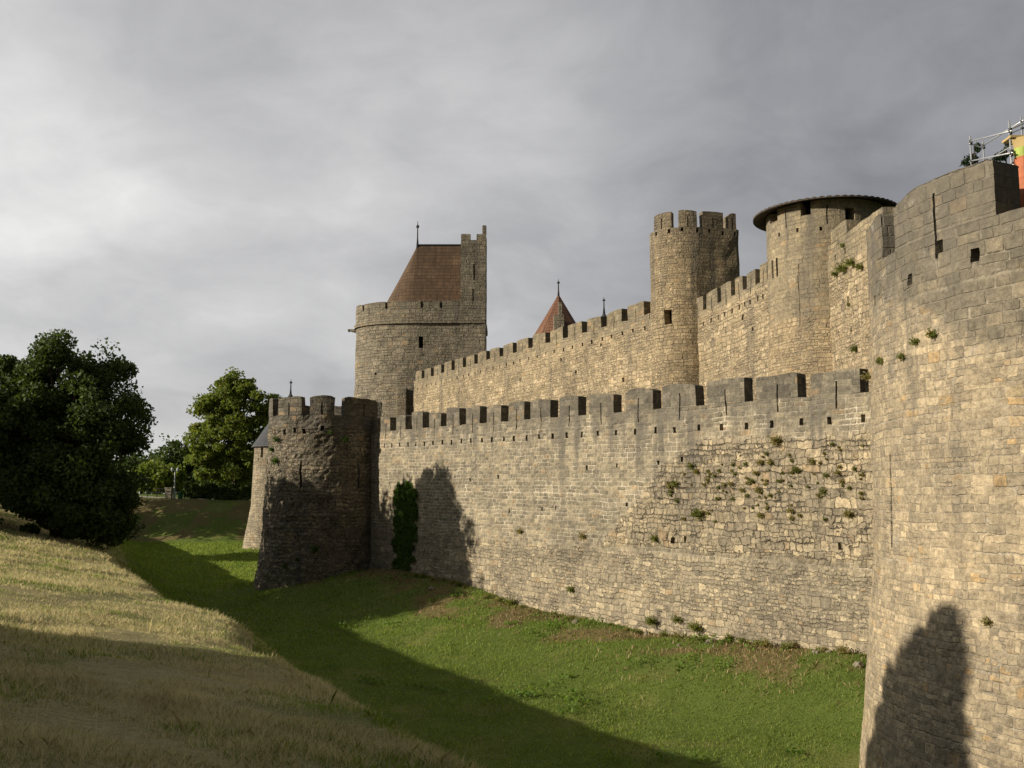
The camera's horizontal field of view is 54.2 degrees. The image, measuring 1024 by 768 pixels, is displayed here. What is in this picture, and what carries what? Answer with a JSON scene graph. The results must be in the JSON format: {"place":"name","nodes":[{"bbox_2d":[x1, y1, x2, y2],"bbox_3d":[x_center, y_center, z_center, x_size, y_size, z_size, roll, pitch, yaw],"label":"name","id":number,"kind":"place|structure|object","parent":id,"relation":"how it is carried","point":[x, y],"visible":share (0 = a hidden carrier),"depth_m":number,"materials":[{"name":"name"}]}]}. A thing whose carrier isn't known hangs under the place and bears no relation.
{"place":"outdoors","nodes":[
{"label":"outdoors","id":0,"kind":"place"},
{"bbox_2d":[0,494,866,767],"bbox_3d":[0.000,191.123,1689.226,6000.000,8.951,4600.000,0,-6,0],"label":"ground","id":1,"kind":"structure","parent":0,"point":[167,520],"depth_m":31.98,"materials":[{"name":"green plant"}]},
{"bbox_2d":[0,328,157,551],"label":"broadleaf tree","id":2,"kind":"object","parent":1,"relation":"on","point":[52,482],"visible":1,"depth_m":50.08,"materials":[{"name":"green plant"}]},
{"bbox_2d":[115,449,156,493],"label":"broadleaf tree","id":3,"kind":"object","parent":1,"relation":"on","point":[137,455],"visible":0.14,"depth_m":172.92,"materials":[{"name":"green plant"}]},
{"bbox_2d":[111,456,182,493],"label":"distant wood","id":4,"kind":"object","parent":1,"relation":"on","point":[145,492],"visible":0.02,"depth_m":209.56,"materials":[{"name":"green plant"}]},
{"bbox_2d":[127,459,188,493],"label":"broadleaf tree","id":5,"kind":"object","parent":1,"relation":"on","point":[162,474],"visible":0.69,"depth_m":157.50,"materials":[{"name":"green plant"}]},
{"bbox_2d":[165,488,173,497],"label":"gate post","id":6,"kind":"object","parent":1,"relation":"on","point":[168,492],"visible":1,"depth_m":128.55,"materials":[{"name":"stone"}]},
{"bbox_2d":[143,433,206,493],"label":"broadleaf tree","id":7,"kind":"object","parent":1,"relation":"on","point":[178,451],"visible":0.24,"depth_m":165.12,"materials":[{"name":"green plant"}]},
{"bbox_2d":[171,468,178,497],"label":"street lamp","id":8,"kind":"object","parent":1,"relation":"on","point":[172,469],"visible":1,"depth_m":129.34,"materials":[{"name":"metal"}]},
{"bbox_2d":[178,492,182,498],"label":"litter bin","id":9,"kind":"object","parent":1,"relation":"on","point":[180,495],"visible":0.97,"depth_m":128.32,"materials":[{"name":"green paint"}]},
{"bbox_2d":[174,454,198,491],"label":"broadleaf tree","id":10,"kind":"object","parent":1,"relation":"on","point":[189,469],"visible":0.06,"depth_m":168.10,"materials":[{"name":"green plant"}]},
{"bbox_2d":[182,481,251,499],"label":"hedge","id":11,"kind":"object","parent":1,"relation":"on","point":[230,491],"visible":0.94,"depth_m":129.36,"materials":[{"name":"green plant"}]},
{"bbox_2d":[188,461,250,488],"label":"broadleaf tree","id":12,"kind":"object","parent":1,"relation":"on","point":[200,483],"visible":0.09,"depth_m":155.69,"materials":[{"name":"green plant"}]},
{"bbox_2d":[181,366,286,499],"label":"broadleaf tree","id":13,"kind":"object","parent":1,"relation":"on","point":[220,408],"visible":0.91,"depth_m":130.86,"materials":[{"name":"green plant"}]},
{"bbox_2d":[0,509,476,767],"bbox_3d":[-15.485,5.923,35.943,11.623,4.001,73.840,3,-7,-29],"label":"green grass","id":14,"kind":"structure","parent":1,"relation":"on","point":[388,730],"depth_m":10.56,"materials":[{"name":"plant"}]},
{"bbox_2d":[0,510,485,767],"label":"dry grass","id":15,"kind":"structure","parent":1,"relation":"on","point":[34,732],"depth_m":10.01,"materials":[{"name":"plant"}]},
{"bbox_2d":[242,381,292,549],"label":"round tower","id":16,"kind":"structure","parent":1,"relation":"on","point":[252,537],"depth_m":101.20,"materials":[{"name":"stone"}]},
{"bbox_2d":[253,396,381,589],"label":"round tower","id":17,"kind":"structure","parent":1,"relation":"on","point":[317,491],"depth_m":62.58,"materials":[{"name":"stone"}]},
{"bbox_2d":[270,456,279,464],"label":"wall plant","id":18,"kind":"object","parent":17,"relation":"attached to","point":[275,460],"depth_m":63.13,"materials":[{"name":"green plant"}]},
{"bbox_2d":[309,545,319,553],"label":"wall plant","id":19,"kind":"object","parent":17,"relation":"attached to","point":[314,549],"depth_m":61.27,"materials":[{"name":"green plant"}]},
{"bbox_2d":[348,222,487,416],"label":"round tower","id":20,"kind":"structure","parent":1,"relation":"on","point":[431,312],"depth_m":103.36,"materials":[{"name":"stone"}]},
{"bbox_2d":[419,337,422,347],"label":"window","id":21,"kind":"structure","parent":20,"relation":"in","point":[421,338],"depth_m":103.55,"materials":[{"name":"black"}]},
{"bbox_2d":[454,579,463,586],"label":"wall plant","id":22,"kind":"object","parent":1,"relation":"on","point":[458,583],"depth_m":53.46,"materials":[{"name":"green plant"}]},
{"bbox_2d":[141,548,861,763],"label":"weeds","id":23,"kind":"object","parent":1,"relation":"on","point":[518,692],"visible":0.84,"depth_m":36.39,"materials":[{"name":"green plant"}]},
{"bbox_2d":[501,596,518,604],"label":"wall plant","id":24,"kind":"object","parent":1,"relation":"on","point":[509,602],"depth_m":49.90,"materials":[{"name":"green plant"}]},
{"bbox_2d":[413,301,651,417],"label":"curtain wall","id":25,"kind":"structure","parent":1,"relation":"on","point":[611,353],"depth_m":73.89,"materials":[{"name":"stone"}]},
{"bbox_2d":[532,279,575,337],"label":"conical roof","id":26,"kind":"structure","parent":1,"relation":"on","point":[558,315],"depth_m":94.97,"materials":[{"name":"tile"}]},
{"bbox_2d":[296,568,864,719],"bbox_3d":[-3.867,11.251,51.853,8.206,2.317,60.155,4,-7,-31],"label":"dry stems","id":27,"kind":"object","parent":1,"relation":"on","point":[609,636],"visible":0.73,"depth_m":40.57,"materials":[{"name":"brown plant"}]},
{"bbox_2d":[602,299,606,316],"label":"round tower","id":28,"kind":"structure","parent":1,"relation":"on","point":[603,314],"depth_m":96.32,"materials":[{"name":"metal"}]},
{"bbox_2d":[370,368,873,653],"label":"curtain wall","id":29,"kind":"structure","parent":1,"relation":"on","point":[487,481],"depth_m":42.44,"materials":[{"name":"stone"}]},
{"bbox_2d":[390,480,418,570],"bbox_3d":[-6.483,8.669,59.946,0.560,5.812,3.020,5,-8,-35],"label":"ivy","id":30,"kind":"object","parent":29,"relation":"attached to","point":[406,510],"visible":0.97,"depth_m":59.83,"materials":[{"name":"green plant"}]},
{"bbox_2d":[565,585,574,592],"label":"wall plant","id":31,"kind":"object","parent":29,"relation":"attached to","point":[570,589],"depth_m":46.48,"materials":[{"name":"green plant"}]},
{"bbox_2d":[578,533,586,538],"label":"wall plant","id":32,"kind":"object","parent":29,"relation":"attached to","point":[581,535],"depth_m":46.30,"materials":[{"name":"green plant"}]},
{"bbox_2d":[642,614,658,626],"bbox_3d":[5.808,9.918,41.850,0.723,0.525,0.644,0,-6,0],"label":"wall plant","id":33,"kind":"object","parent":29,"relation":"attached to","point":[650,621],"depth_m":41.78,"materials":[{"name":"green plant"}]},
{"bbox_2d":[649,534,657,541],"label":"wall plant","id":34,"kind":"object","parent":29,"relation":"attached to","point":[653,538],"depth_m":42.41,"materials":[{"name":"green plant"}]},
{"bbox_2d":[669,481,678,487],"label":"wall plant","id":35,"kind":"object","parent":29,"relation":"attached to","point":[674,483],"depth_m":41.55,"materials":[{"name":"green plant"}]},
{"bbox_2d":[671,613,680,623],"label":"wall plant","id":36,"kind":"object","parent":29,"relation":"attached to","point":[676,619],"depth_m":40.64,"materials":[{"name":"green plant"}]},
{"bbox_2d":[685,462,694,469],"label":"wall plant","id":37,"kind":"object","parent":29,"relation":"attached to","point":[690,465],"depth_m":40.94,"materials":[{"name":"green plant"}]},
{"bbox_2d":[686,621,702,632],"bbox_3d":[7.230,9.647,39.769,0.638,0.562,0.674,2,-7,-21],"label":"wall plant","id":38,"kind":"object","parent":29,"relation":"attached to","point":[695,626],"depth_m":39.77,"materials":[{"name":"green plant"}]},
{"bbox_2d":[690,507,704,520],"bbox_3d":[7.504,5.242,40.357,0.645,0.573,0.668,-5,-8,41],"label":"wall plant","id":39,"kind":"object","parent":29,"relation":"attached to","point":[696,513],"depth_m":40.34,"materials":[{"name":"green plant"}]},
{"bbox_2d":[755,512,763,518],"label":"wall plant","id":40,"kind":"object","parent":29,"relation":"attached to","point":[759,514],"depth_m":37.84,"materials":[{"name":"green plant"}]},
{"bbox_2d":[765,458,773,465],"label":"wall plant","id":41,"kind":"object","parent":29,"relation":"attached to","point":[769,462],"depth_m":37.61,"materials":[{"name":"green plant"}]},
{"bbox_2d":[768,433,781,445],"bbox_3d":[9.841,2.092,37.400,0.588,0.502,0.617,-6,-8,41],"label":"wall plant","id":42,"kind":"object","parent":29,"relation":"attached to","point":[775,441],"depth_m":37.34,"materials":[{"name":"plant"}]},
{"bbox_2d":[817,488,825,494],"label":"wall plant","id":43,"kind":"object","parent":29,"relation":"attached to","point":[823,491],"depth_m":35.56,"materials":[{"name":"green plant"}]},
{"bbox_2d":[840,509,853,518],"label":"wall plant","id":44,"kind":"object","parent":29,"relation":"attached to","point":[847,513],"depth_m":34.62,"materials":[{"name":"green plant"}]},
{"bbox_2d":[632,628,642,634],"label":"wall plant","id":45,"kind":"object","parent":1,"relation":"on","point":[638,630],"depth_m":41.69,"materials":[{"name":"green plant"}]},
{"bbox_2d":[658,628,669,636],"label":"wall plant","id":46,"kind":"object","parent":1,"relation":"on","point":[663,633],"depth_m":40.71,"materials":[{"name":"green plant"}]},
{"bbox_2d":[668,631,682,639],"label":"wall plant","id":47,"kind":"object","parent":1,"relation":"on","point":[675,635],"depth_m":40.05,"materials":[{"name":"green plant"}]},
{"bbox_2d":[650,210,739,407],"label":"round tower","id":48,"kind":"structure","parent":1,"relation":"on","point":[691,262],"depth_m":60.59,"materials":[{"name":"stone"}]},
{"bbox_2d":[694,634,708,641],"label":"wall plant","id":49,"kind":"object","parent":1,"relation":"on","point":[699,638],"depth_m":38.66,"materials":[{"name":"green plant"}]},
{"bbox_2d":[721,633,732,641],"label":"wall plant","id":50,"kind":"object","parent":1,"relation":"on","point":[728,636],"depth_m":38.35,"materials":[{"name":"green plant"}]},
{"bbox_2d":[735,635,749,643],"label":"wall plant","id":51,"kind":"object","parent":1,"relation":"on","point":[741,639],"depth_m":37.28,"materials":[{"name":"green plant"}]},
{"bbox_2d":[697,262,799,405],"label":"curtain wall","id":52,"kind":"structure","parent":1,"relation":"on","point":[733,327],"depth_m":55.05,"materials":[{"name":"stone"}]},
{"bbox_2d":[751,640,762,647],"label":"wall plant","id":53,"kind":"object","parent":1,"relation":"on","point":[754,646],"depth_m":36.59,"materials":[{"name":"green plant"}]},
{"bbox_2d":[757,638,773,646],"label":"wall plant","id":54,"kind":"object","parent":1,"relation":"on","point":[765,642],"depth_m":36.45,"materials":[{"name":"green plant"}]},
{"bbox_2d":[778,641,793,650],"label":"wall plant","id":55,"kind":"object","parent":1,"relation":"on","point":[787,646],"depth_m":35.53,"materials":[{"name":"green plant"}]},
{"bbox_2d":[785,640,799,648],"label":"wall plant","id":56,"kind":"object","parent":1,"relation":"on","point":[790,642],"depth_m":35.83,"materials":[{"name":"green plant"}]},
{"bbox_2d":[753,195,896,396],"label":"round tower","id":57,"kind":"structure","parent":1,"relation":"on","point":[798,231],"depth_m":48.66,"materials":[{"name":"stone"}]},
{"bbox_2d":[806,202,810,214],"bbox_3d":[14.737,-8.588,49.412,0.389,0.850,0.046,-5,-8,35],"label":"window","id":58,"kind":"structure","parent":57,"relation":"in","point":[808,209],"depth_m":49.46,"materials":[{"name":"black"}]},
{"bbox_2d":[844,211,847,219],"bbox_3d":[16.252,-8.033,48.936,0.389,0.850,0.046,1,-6,-5],"label":"window","id":59,"kind":"structure","parent":57,"relation":"in","point":[845,212],"depth_m":48.95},
{"bbox_2d":[832,644,851,654],"bbox_3d":[11.111,8.998,33.801,0.589,0.492,0.530,-5,-8,36],"label":"wall plant","id":60,"kind":"object","parent":1,"relation":"on","point":[842,649],"depth_m":33.77,"materials":[{"name":"green plant"}]},
{"bbox_2d":[852,661,863,667],"bbox_3d":[11.215,9.107,32.402,0.310,0.241,0.390,2,-7,-18],"label":"fallen stone","id":61,"kind":"object","parent":1,"relation":"on","point":[856,664],"visible":0.98,"depth_m":32.30,"materials":[{"name":"grey stone"}]},
{"bbox_2d":[827,206,894,390],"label":"curtain wall","id":62,"kind":"structure","parent":1,"relation":"on","point":[850,324],"depth_m":45.16,"materials":[{"name":"stone"}]},
{"bbox_2d":[829,270,837,278],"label":"wall plant","id":63,"kind":"object","parent":62,"relation":"attached to","point":[834,274],"depth_m":46.74,"materials":[{"name":"green plant"}]},
{"bbox_2d":[833,261,846,272],"bbox_3d":[15.026,-5.344,45.773,0.760,0.610,0.803,0,-6,0],"label":"wall plant","id":64,"kind":"object","parent":62,"relation":"attached to","point":[840,268],"depth_m":45.66,"materials":[{"name":"green plant"}]},
{"bbox_2d":[842,256,854,266],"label":"wall plant","id":65,"kind":"object","parent":62,"relation":"attached to","point":[850,262],"depth_m":44.79,"materials":[{"name":"green plant"}]},
{"bbox_2d":[847,344,857,352],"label":"wall plant","id":66,"kind":"object","parent":62,"relation":"attached to","point":[853,348],"depth_m":44.30,"materials":[{"name":"green plant"}]},
{"bbox_2d":[853,262,861,269],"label":"wall plant","id":67,"kind":"object","parent":62,"relation":"attached to","point":[858,266],"depth_m":43.74,"materials":[{"name":"green plant"}]},
{"bbox_2d":[860,160,1023,767],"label":"round tower","id":68,"kind":"structure","parent":1,"relation":"on","point":[944,685],"depth_m":21.47,"materials":[{"name":"stone"}]},
{"bbox_2d":[860,371,870,381],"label":"wall plant","id":69,"kind":"object","parent":68,"relation":"attached to","point":[866,376],"depth_m":26.56,"materials":[{"name":"plant"}]},
{"bbox_2d":[874,356,883,364],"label":"wall plant","id":70,"kind":"object","parent":68,"relation":"attached to","point":[879,360],"depth_m":24.66,"materials":[{"name":"green plant"}]},
{"bbox_2d":[895,351,904,361],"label":"wall plant","id":71,"kind":"object","parent":68,"relation":"attached to","point":[900,356],"depth_m":23.38,"materials":[{"name":"green plant"}]},
{"bbox_2d":[908,336,919,345],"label":"wall plant","id":72,"kind":"object","parent":68,"relation":"attached to","point":[914,341],"depth_m":22.77,"materials":[{"name":"green plant"}]},
{"bbox_2d":[924,327,938,338],"bbox_3d":[9.306,-1.120,22.165,0.334,0.276,0.304,0,-6,0],"label":"wall plant","id":73,"kind":"object","parent":68,"relation":"attached to","point":[930,334],"depth_m":22.14,"materials":[{"name":"green plant"}]},
{"bbox_2d":[979,615,992,626],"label":"wall plant","id":74,"kind":"object","parent":68,"relation":"attached to","point":[986,621],"depth_m":20.14,"materials":[{"name":"green plant"}]},
{"bbox_2d":[968,117,1023,165],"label":"scaffold","id":75,"kind":"object","parent":68,"relation":"on","point":[1009,130],"visible":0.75,"depth_m":24.42,"materials":[{"name":"metal"}]},
{"bbox_2d":[1002,135,1023,208],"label":"rubble chute","id":76,"kind":"object","parent":68,"relation":"on","point":[1017,141],"visible":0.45,"depth_m":22.18,"materials":[{"name":"orange plastic"}]},
{"bbox_2d":[958,142,981,166],"bbox_3d":[21.911,-3.229,46.819,8.977,16.549,9.103,0,-6,0],"label":"conifer tree","id":77,"kind":"object","parent":1,"relation":"on","point":[965,162],"visible":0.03,"depth_m":47.26,"materials":[{"name":"green plant"}]},
{"bbox_2d":[992,143,1013,163],"bbox_3d":[24.306,-3.454,48.912,9.539,17.458,9.834,0,-6,0],"label":"conifer tree","id":78,"kind":"object","parent":1,"relation":"on","point":[1001,158],"visible":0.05,"depth_m":49.25,"materials":[{"name":"green plant"}]},
{"bbox_2d":[0,0,1023,493],"label":"sky","id":79,"kind":"structure","parent":0,"point":[202,189],"materials":[{"name":"grey"}]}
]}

